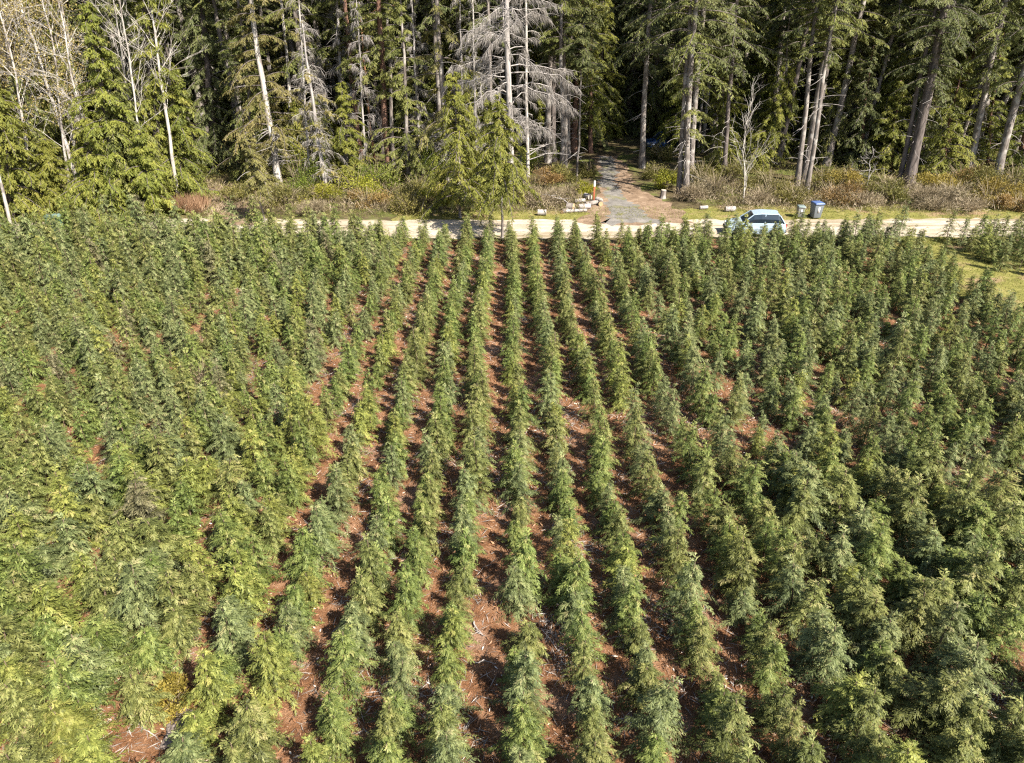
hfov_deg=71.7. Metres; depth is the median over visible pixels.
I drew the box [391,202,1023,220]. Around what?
grass bank
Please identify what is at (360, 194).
shrub
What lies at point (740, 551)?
young conifer
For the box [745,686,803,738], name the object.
young conifer
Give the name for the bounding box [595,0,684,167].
fir tree
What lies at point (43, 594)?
young conifer
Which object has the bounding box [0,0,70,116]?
alder
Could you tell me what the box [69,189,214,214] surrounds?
dry grass
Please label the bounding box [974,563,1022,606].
young conifer
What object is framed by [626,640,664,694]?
young conifer
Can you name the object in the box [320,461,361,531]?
young conifer
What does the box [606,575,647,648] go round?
young conifer
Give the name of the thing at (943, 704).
young conifer
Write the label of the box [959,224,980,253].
young conifer
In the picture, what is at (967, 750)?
young conifer
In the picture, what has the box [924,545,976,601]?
young conifer
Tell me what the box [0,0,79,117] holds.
alder
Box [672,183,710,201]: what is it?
shrub
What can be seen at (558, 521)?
young conifer
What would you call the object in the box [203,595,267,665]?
young conifer
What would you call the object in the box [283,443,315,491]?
young conifer
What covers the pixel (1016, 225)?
young conifer
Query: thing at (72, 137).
alder
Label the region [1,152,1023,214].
undergrowth
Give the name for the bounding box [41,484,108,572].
young conifer
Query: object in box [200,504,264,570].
young conifer
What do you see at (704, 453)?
young conifer
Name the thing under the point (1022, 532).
young conifer
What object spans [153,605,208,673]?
young conifer
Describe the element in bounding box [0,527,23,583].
young conifer
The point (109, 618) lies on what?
young conifer
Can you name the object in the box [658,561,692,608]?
young conifer
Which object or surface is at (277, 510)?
young conifer
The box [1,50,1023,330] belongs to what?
ground
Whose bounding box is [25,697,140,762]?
young conifer
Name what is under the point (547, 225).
gravel road
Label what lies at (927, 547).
young conifer
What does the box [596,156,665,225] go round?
driveway
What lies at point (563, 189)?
shrub
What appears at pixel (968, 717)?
young conifer
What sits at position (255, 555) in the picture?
young conifer
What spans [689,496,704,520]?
young conifer
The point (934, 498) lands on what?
young conifer
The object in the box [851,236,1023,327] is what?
grass verge
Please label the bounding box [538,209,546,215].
cut log
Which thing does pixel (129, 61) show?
alder
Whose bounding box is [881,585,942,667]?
young conifer
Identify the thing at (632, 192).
dirt apron
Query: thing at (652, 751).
young conifer
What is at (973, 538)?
young conifer
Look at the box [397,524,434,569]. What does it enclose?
young conifer
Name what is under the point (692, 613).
young conifer
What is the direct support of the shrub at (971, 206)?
on the grass bank
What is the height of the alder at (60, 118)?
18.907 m
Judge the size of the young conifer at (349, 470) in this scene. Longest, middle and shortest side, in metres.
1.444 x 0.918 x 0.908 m
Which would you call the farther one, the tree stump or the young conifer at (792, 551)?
the tree stump
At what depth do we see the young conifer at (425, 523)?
19.95 m
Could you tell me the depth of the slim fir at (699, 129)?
70.73 m
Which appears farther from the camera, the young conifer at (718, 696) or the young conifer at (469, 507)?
the young conifer at (469, 507)
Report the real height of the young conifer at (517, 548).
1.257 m
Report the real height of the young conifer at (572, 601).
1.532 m
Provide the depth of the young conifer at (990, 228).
41.95 m
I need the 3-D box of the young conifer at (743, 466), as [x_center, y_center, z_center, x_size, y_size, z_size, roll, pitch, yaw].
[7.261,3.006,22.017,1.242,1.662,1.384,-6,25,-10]
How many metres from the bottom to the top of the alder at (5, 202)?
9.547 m
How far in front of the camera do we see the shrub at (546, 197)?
52.55 m
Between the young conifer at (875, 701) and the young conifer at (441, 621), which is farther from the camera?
the young conifer at (441, 621)
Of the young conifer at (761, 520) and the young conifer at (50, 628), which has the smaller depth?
the young conifer at (50, 628)
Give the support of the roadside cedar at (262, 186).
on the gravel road
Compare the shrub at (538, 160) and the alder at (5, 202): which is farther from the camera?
the shrub at (538, 160)
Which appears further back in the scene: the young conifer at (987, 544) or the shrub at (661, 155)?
the shrub at (661, 155)
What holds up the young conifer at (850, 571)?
on the field soil
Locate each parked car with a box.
[646,131,677,150]
[723,209,786,236]
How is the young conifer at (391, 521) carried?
on the field soil
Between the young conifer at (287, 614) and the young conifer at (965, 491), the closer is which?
the young conifer at (287, 614)
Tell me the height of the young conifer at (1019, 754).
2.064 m
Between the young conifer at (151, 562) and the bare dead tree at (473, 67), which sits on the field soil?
the young conifer at (151, 562)
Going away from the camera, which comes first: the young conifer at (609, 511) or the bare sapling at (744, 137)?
the young conifer at (609, 511)
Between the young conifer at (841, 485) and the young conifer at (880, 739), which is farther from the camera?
the young conifer at (841, 485)
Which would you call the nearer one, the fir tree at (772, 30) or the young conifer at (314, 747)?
the young conifer at (314, 747)
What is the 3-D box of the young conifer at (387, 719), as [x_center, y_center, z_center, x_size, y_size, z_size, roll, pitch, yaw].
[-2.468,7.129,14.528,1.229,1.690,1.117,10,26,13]
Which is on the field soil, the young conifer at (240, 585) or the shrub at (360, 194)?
the young conifer at (240, 585)
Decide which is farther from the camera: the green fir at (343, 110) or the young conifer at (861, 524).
the green fir at (343, 110)
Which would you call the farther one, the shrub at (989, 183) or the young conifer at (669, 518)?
the shrub at (989, 183)
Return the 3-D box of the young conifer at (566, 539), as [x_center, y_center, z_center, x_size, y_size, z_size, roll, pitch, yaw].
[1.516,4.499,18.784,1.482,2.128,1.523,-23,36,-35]
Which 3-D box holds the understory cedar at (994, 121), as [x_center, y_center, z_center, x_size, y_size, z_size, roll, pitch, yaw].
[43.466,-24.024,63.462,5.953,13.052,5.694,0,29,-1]
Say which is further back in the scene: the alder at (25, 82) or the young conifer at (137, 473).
the alder at (25, 82)
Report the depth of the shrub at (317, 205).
50.53 m
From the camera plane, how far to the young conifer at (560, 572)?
18.11 m
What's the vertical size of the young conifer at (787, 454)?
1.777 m
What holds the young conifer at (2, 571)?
on the field soil
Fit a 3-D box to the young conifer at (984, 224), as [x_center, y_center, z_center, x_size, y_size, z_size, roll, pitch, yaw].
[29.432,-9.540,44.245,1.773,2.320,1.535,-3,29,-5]
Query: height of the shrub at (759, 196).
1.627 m
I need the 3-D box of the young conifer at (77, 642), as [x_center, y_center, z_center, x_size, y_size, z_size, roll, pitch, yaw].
[-9.534,6.141,15.801,1.857,2.163,1.871,6,29,12]
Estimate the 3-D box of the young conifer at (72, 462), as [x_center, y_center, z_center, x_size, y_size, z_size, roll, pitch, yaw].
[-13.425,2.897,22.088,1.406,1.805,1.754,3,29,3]
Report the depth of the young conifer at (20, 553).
17.53 m
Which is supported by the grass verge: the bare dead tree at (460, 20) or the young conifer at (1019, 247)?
the young conifer at (1019, 247)
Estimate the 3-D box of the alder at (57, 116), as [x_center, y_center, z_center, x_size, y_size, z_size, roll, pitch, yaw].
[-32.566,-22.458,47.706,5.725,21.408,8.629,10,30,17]
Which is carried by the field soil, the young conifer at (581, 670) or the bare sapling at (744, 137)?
the young conifer at (581, 670)
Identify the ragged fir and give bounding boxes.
[214,0,324,185]
[253,0,321,121]
[402,0,484,182]
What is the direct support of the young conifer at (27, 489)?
on the field soil
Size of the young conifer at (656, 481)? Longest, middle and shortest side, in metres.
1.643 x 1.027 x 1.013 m
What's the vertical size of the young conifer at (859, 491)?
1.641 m
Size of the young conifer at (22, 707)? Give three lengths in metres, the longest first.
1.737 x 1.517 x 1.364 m
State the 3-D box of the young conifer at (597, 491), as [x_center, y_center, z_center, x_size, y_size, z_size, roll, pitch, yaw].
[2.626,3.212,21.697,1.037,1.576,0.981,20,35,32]
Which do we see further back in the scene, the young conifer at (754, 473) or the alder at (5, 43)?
the alder at (5, 43)
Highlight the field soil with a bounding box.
[0,238,1023,762]
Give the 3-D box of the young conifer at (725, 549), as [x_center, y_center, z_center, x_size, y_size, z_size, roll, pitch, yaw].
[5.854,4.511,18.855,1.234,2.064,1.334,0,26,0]
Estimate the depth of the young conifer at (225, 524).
18.85 m
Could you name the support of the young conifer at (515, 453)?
on the field soil
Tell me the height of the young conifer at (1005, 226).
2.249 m
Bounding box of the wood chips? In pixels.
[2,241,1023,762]
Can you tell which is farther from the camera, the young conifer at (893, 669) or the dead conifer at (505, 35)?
the dead conifer at (505, 35)
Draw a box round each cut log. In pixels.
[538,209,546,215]
[565,209,586,212]
[566,203,574,208]
[578,203,590,208]
[583,193,591,199]
[584,200,597,204]
[724,206,735,211]
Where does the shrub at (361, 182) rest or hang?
on the ground at (625, 150)
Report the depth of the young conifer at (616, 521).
19.97 m
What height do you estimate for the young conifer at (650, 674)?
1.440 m
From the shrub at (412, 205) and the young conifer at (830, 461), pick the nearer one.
the young conifer at (830, 461)
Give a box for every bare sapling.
[718,74,774,203]
[852,146,890,190]
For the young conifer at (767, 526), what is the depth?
19.39 m
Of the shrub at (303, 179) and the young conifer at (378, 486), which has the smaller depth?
the young conifer at (378, 486)
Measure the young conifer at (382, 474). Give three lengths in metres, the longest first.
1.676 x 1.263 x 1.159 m
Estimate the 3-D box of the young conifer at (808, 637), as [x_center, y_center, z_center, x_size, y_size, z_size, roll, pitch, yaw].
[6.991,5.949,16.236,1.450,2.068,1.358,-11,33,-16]
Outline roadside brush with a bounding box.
[163,176,1023,214]
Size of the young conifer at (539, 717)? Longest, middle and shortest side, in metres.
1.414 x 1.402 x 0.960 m
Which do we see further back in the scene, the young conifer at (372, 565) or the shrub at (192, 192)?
the shrub at (192, 192)
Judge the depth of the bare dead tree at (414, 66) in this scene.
56.14 m
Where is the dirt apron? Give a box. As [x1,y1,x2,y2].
[576,155,693,225]
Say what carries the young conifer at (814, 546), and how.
on the field soil
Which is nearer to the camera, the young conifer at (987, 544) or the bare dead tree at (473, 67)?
the young conifer at (987, 544)
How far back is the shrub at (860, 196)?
52.22 m
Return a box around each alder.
[0,0,62,183]
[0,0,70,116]
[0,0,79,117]
[0,0,79,144]
[0,0,90,180]
[0,0,90,195]
[0,0,108,183]
[0,176,11,223]
[4,0,112,121]
[23,0,106,118]
[66,0,187,126]
[93,0,165,126]
[100,0,202,195]
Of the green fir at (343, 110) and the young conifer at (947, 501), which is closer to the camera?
the young conifer at (947, 501)
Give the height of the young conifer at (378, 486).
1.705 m
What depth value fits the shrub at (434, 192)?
52.46 m
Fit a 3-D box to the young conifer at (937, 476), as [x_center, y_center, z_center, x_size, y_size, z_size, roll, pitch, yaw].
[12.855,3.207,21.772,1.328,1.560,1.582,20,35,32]
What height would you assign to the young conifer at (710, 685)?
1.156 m
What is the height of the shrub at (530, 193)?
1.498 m
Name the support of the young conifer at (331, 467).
on the field soil
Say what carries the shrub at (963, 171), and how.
on the ground at (625, 150)
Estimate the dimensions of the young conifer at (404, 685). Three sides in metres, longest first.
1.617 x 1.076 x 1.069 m
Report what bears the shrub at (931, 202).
on the grass bank
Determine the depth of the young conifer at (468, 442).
22.24 m
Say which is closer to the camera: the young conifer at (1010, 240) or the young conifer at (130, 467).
the young conifer at (130, 467)
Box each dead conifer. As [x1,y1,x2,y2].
[300,0,368,164]
[439,0,585,182]
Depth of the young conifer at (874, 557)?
18.50 m
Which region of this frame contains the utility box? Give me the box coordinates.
[44,213,63,227]
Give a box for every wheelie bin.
[796,205,805,216]
[808,201,824,217]
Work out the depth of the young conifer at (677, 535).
18.83 m
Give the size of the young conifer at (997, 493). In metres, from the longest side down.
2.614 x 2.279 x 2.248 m
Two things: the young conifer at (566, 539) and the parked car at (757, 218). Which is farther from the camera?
the parked car at (757, 218)
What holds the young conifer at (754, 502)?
on the field soil
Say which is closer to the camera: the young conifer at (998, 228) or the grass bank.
the young conifer at (998, 228)
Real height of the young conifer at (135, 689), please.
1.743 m
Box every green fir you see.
[213,0,289,180]
[321,81,382,185]
[370,0,439,188]
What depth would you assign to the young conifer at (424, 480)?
21.68 m
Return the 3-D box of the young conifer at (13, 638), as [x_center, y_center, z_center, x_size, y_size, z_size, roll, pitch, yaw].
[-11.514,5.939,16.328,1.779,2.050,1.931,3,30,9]
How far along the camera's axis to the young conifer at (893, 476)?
21.17 m
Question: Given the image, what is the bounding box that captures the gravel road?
[11,218,1022,239]
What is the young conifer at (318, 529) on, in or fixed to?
on the field soil
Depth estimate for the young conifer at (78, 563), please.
18.20 m
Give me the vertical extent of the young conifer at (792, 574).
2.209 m
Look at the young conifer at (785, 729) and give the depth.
14.36 m
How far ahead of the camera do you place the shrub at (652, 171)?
60.42 m
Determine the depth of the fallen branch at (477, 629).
17.66 m
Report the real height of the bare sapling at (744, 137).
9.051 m
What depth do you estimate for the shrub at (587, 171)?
60.48 m
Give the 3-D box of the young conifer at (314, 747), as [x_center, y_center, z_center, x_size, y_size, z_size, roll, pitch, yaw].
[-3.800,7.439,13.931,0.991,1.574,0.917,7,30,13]
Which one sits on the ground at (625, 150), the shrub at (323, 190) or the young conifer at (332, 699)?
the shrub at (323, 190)
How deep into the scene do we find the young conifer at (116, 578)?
17.56 m
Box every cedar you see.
[238,132,285,221]
[415,70,494,223]
[465,93,545,237]
[468,99,518,204]
[556,0,623,153]
[832,45,888,172]
[866,81,919,173]
[910,56,979,186]
[915,43,960,149]
[949,32,1020,168]
[986,92,1023,172]
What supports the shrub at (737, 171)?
on the ground at (625, 150)
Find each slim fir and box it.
[555,7,605,180]
[559,13,577,140]
[693,2,732,147]
[758,0,806,140]
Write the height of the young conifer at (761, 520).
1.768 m
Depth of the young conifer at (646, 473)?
21.87 m
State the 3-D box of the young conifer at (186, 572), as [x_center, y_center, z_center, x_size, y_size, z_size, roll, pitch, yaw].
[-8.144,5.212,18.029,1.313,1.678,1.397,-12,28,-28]
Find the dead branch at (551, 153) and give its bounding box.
[529,149,584,159]
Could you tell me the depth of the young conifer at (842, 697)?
15.01 m
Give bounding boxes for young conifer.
[0,474,46,531]
[0,485,55,564]
[0,505,55,572]
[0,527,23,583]
[0,540,74,629]
[0,550,18,593]
[0,582,63,658]
[0,609,58,677]
[0,640,47,711]
[0,652,58,743]
[0,678,49,748]
[1,567,62,651]
[1,652,53,698]
[7,449,54,506]
[14,467,52,514]
[17,438,63,497]
[24,611,81,663]
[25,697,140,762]
[27,543,80,585]
[29,582,93,647]
[34,510,55,543]
[39,511,103,575]
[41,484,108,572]
[42,463,89,536]
[48,625,137,723]
[55,454,72,487]
[61,551,103,607]
[64,454,106,494]
[65,466,105,516]
[65,724,148,762]
[69,560,140,634]
[70,460,131,523]
[71,614,139,695]
[73,493,126,548]
[77,555,202,657]
[90,605,139,665]
[96,513,144,571]
[97,463,123,504]
[99,533,140,583]
[104,440,144,495]
[104,446,173,525]
[107,463,173,527]
[108,461,172,539]
[109,571,142,627]
[113,662,175,736]
[121,626,185,682]
[126,516,200,565]
[139,428,197,499]
[139,567,216,653]
[140,547,182,587]
[142,549,184,600]
[144,467,173,507]
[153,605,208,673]
[162,456,219,514]
[165,497,208,553]
[166,475,221,528]
[178,560,222,616]
[189,356,214,400]
[195,454,241,508]
[198,453,262,526]
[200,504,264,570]
[200,649,258,715]
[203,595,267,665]
[204,511,248,590]
[206,494,260,537]
[207,602,257,674]
[210,561,286,643]
[214,488,266,544]
[219,736,281,762]
[224,530,285,597]
[235,480,264,524]
[248,453,287,503]
[249,619,307,686]
[255,493,302,550]
[256,505,295,562]
[265,492,294,530]
[271,583,323,651]
[272,599,319,667]
[274,454,314,518]
[275,525,338,592]
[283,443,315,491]
[284,455,312,500]
[284,504,350,581]
[297,567,328,610]
[298,733,348,762]
[303,689,357,741]
[311,495,349,541]
[311,515,342,558]
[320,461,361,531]
[324,463,358,512]
[328,614,385,676]
[339,455,362,496]
[339,600,383,646]
[345,566,393,637]
[347,513,397,572]
[350,530,399,608]
[360,540,393,593]
[360,696,417,762]
[361,463,400,510]
[365,472,403,524]
[365,688,426,754]
[367,495,409,560]
[374,605,433,666]
[377,501,401,536]
[377,640,424,686]
[378,656,426,718]
[380,442,410,492]
[392,544,439,592]
[393,561,428,617]
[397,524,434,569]
[402,493,438,531]
[414,474,450,522]
[414,508,442,556]
[415,700,483,762]
[416,448,446,491]
[416,471,449,507]
[420,606,480,688]
[428,637,467,700]
[432,601,474,647]
[441,498,487,556]
[441,581,474,622]
[444,560,486,599]
[445,527,487,578]
[447,463,494,515]
[451,493,483,541]
[452,435,502,512]
[453,434,489,495]
[492,440,542,505]
[492,556,551,622]
[497,519,533,550]
[497,526,554,609]
[498,618,551,672]
[500,460,539,516]
[505,536,529,567]
[508,504,533,537]
[510,496,537,525]
[513,693,552,747]
[534,468,579,514]
[538,517,591,595]
[541,501,590,544]
[543,553,599,623]
[544,451,577,507]
[544,543,587,607]
[545,513,577,558]
[550,485,581,524]
[556,585,599,644]
[556,600,613,681]
[556,632,610,693]
[565,727,616,762]
[566,674,621,736]
[569,702,620,760]
[581,435,622,499]
[582,469,610,511]
[589,495,634,540]
[591,505,637,555]
[591,528,641,569]
[593,480,615,521]
[596,564,649,631]
[599,545,648,607]
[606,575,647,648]
[610,662,682,718]
[617,614,654,673]
[623,449,665,500]
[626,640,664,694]
[627,482,676,534]
[632,732,679,762]
[635,472,667,523]
[639,492,694,555]
[645,522,703,591]
[649,504,691,571]
[652,551,721,654]
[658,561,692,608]
[670,614,728,686]
[671,597,720,662]
[673,457,720,511]
[677,439,718,492]
[687,682,753,740]
[689,482,721,541]
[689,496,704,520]
[693,665,725,722]
[698,499,737,556]
[703,515,744,567]
[704,522,756,593]
[708,442,742,498]
[710,524,775,613]
[718,587,762,628]
[719,459,770,521]
[722,452,759,509]
[736,487,773,535]
[739,618,779,672]
[741,498,783,547]
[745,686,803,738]
[747,697,811,762]
[748,515,778,576]
[753,523,801,586]
[754,536,815,608]
[756,554,820,638]
[758,460,833,541]
[761,443,793,496]
[762,449,817,509]
[771,461,817,523]
[771,478,823,545]
[775,578,836,665]
[782,602,840,692]
[786,617,857,700]
[796,529,832,576]
[798,464,865,538]
[803,447,843,495]
[807,523,874,598]
[807,670,876,739]
[810,569,883,632]
[811,678,896,752]
[815,479,836,503]
[822,481,864,522]
[824,500,874,563]
[824,529,900,604]
[824,563,860,604]
[827,727,893,762]
[831,586,897,665]
[839,609,905,678]
[840,495,890,545]
[844,455,879,496]
[844,638,907,694]
[850,514,902,575]
[854,462,888,506]
[857,465,902,517]
[858,651,920,733]
[875,556,916,604]
[876,441,914,486]
[877,468,931,538]
[881,471,936,553]
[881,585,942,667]
[882,573,947,614]
[882,665,973,762]
[884,433,949,499]
[893,507,927,557]
[894,565,968,649]
[895,527,946,579]
[896,598,972,682]
[904,725,990,762]
[906,518,945,575]
[915,467,951,508]
[917,483,950,526]
[921,689,994,762]
[923,469,984,556]
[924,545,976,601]
[929,486,961,534]
[936,208,959,242]
[936,448,998,499]
[939,589,1001,652]
[940,499,1006,563]
[941,466,1023,552]
[944,529,982,574]
[944,590,1005,666]
[946,537,1003,603]
[951,214,971,246]
[956,496,1023,570]
[957,695,1023,762]
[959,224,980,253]
[964,602,1023,704]
[965,220,995,258]
[969,210,992,244]
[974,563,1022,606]
[975,214,1001,248]
[975,220,1005,254]
[979,727,1023,762]
[982,236,1003,265]
[989,559,1023,636]
[992,240,1012,271]
[995,240,1023,270]
[996,232,1014,258]
[997,469,1023,509]
[998,212,1012,241]
[998,215,1021,251]
[1001,512,1023,558]
[1003,212,1023,246]
[1007,224,1023,259]
[1011,487,1023,512]
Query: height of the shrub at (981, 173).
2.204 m
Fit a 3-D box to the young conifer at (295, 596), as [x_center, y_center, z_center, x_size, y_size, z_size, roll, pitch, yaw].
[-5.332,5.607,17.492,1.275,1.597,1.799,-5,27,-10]
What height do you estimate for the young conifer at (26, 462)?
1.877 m
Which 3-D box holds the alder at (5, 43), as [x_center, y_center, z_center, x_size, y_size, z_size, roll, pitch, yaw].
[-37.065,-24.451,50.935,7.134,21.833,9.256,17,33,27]
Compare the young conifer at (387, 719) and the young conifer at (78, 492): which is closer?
the young conifer at (387, 719)
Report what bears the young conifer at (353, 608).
on the field soil
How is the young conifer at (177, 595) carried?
on the field soil
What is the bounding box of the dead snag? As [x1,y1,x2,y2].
[288,23,352,184]
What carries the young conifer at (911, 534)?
on the field soil
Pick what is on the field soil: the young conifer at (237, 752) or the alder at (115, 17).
the young conifer at (237, 752)
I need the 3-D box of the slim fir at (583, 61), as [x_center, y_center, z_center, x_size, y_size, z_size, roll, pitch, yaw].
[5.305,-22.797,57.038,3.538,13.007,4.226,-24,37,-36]
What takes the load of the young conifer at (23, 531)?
on the field soil
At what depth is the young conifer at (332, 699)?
14.91 m
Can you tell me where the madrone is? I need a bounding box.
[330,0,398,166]
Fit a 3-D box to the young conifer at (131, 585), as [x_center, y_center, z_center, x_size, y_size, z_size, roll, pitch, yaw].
[-9.364,5.231,17.007,2.550,2.588,2.462,8,30,15]
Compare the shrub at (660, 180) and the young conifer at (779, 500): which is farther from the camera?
the shrub at (660, 180)
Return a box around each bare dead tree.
[285,0,334,185]
[337,0,381,173]
[390,0,441,180]
[446,0,493,175]
[449,0,481,164]
[512,0,551,177]
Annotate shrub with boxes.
[146,672,201,725]
[172,183,208,197]
[220,180,250,201]
[263,181,313,206]
[279,148,328,194]
[294,180,346,204]
[295,197,330,216]
[326,164,382,198]
[346,184,396,210]
[355,152,400,187]
[385,189,429,217]
[395,175,439,194]
[397,144,450,184]
[417,181,456,206]
[461,178,491,199]
[507,186,543,202]
[515,136,567,170]
[519,184,563,205]
[530,165,566,186]
[543,185,583,205]
[546,161,584,182]
[576,179,598,195]
[578,159,598,177]
[638,161,669,178]
[646,143,677,161]
[651,167,677,189]
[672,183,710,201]
[683,158,719,185]
[688,168,738,197]
[714,155,759,182]
[730,164,793,193]
[740,185,779,205]
[771,183,813,205]
[805,178,867,204]
[810,163,844,189]
[817,165,867,186]
[832,185,887,208]
[857,169,908,195]
[873,180,909,203]
[897,180,949,208]
[909,193,961,213]
[911,168,964,188]
[928,178,979,204]
[947,161,984,185]
[949,194,991,213]
[955,160,1003,188]
[962,171,1023,204]
[976,175,1022,200]
[985,190,1023,212]
[990,160,1023,188]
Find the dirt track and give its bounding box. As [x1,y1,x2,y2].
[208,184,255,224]
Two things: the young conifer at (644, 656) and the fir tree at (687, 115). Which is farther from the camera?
the fir tree at (687, 115)
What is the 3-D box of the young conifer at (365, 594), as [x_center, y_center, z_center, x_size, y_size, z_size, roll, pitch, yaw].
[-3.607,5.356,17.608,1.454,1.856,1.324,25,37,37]
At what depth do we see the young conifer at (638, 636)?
16.63 m
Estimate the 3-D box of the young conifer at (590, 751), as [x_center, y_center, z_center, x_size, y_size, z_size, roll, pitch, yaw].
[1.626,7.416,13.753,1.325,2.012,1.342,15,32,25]
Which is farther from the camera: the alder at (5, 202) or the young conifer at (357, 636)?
the alder at (5, 202)
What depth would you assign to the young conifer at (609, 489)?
21.17 m
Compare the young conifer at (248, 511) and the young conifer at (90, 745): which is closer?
the young conifer at (90, 745)
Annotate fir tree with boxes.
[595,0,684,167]
[629,0,763,194]
[673,0,750,182]
[682,0,792,180]
[756,0,798,158]
[881,0,1002,184]
[895,0,968,180]
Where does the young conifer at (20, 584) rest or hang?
on the field soil
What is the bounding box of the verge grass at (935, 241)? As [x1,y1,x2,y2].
[162,205,1023,321]
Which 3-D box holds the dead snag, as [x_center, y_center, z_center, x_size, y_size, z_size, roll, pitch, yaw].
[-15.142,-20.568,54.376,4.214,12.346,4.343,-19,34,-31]
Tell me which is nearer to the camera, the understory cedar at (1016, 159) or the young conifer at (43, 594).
the young conifer at (43, 594)
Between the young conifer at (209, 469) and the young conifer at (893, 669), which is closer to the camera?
the young conifer at (893, 669)
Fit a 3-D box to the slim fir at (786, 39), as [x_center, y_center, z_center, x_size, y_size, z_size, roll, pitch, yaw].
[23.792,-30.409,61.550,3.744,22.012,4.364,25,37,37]
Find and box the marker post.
[593,181,595,199]
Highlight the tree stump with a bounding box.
[659,189,665,198]
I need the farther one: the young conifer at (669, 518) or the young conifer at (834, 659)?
the young conifer at (669, 518)
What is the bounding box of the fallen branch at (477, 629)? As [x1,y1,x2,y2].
[472,621,484,635]
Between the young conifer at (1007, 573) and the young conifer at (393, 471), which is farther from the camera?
the young conifer at (393, 471)
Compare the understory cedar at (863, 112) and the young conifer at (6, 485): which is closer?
the young conifer at (6, 485)
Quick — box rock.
[160,707,193,749]
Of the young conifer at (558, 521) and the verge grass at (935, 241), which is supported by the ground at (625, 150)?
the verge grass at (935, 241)
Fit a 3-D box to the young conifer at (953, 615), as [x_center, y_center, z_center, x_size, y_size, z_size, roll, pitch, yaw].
[9.931,5.938,16.237,1.782,2.087,1.803,-2,29,-4]
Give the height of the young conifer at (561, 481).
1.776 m
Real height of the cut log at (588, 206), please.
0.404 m

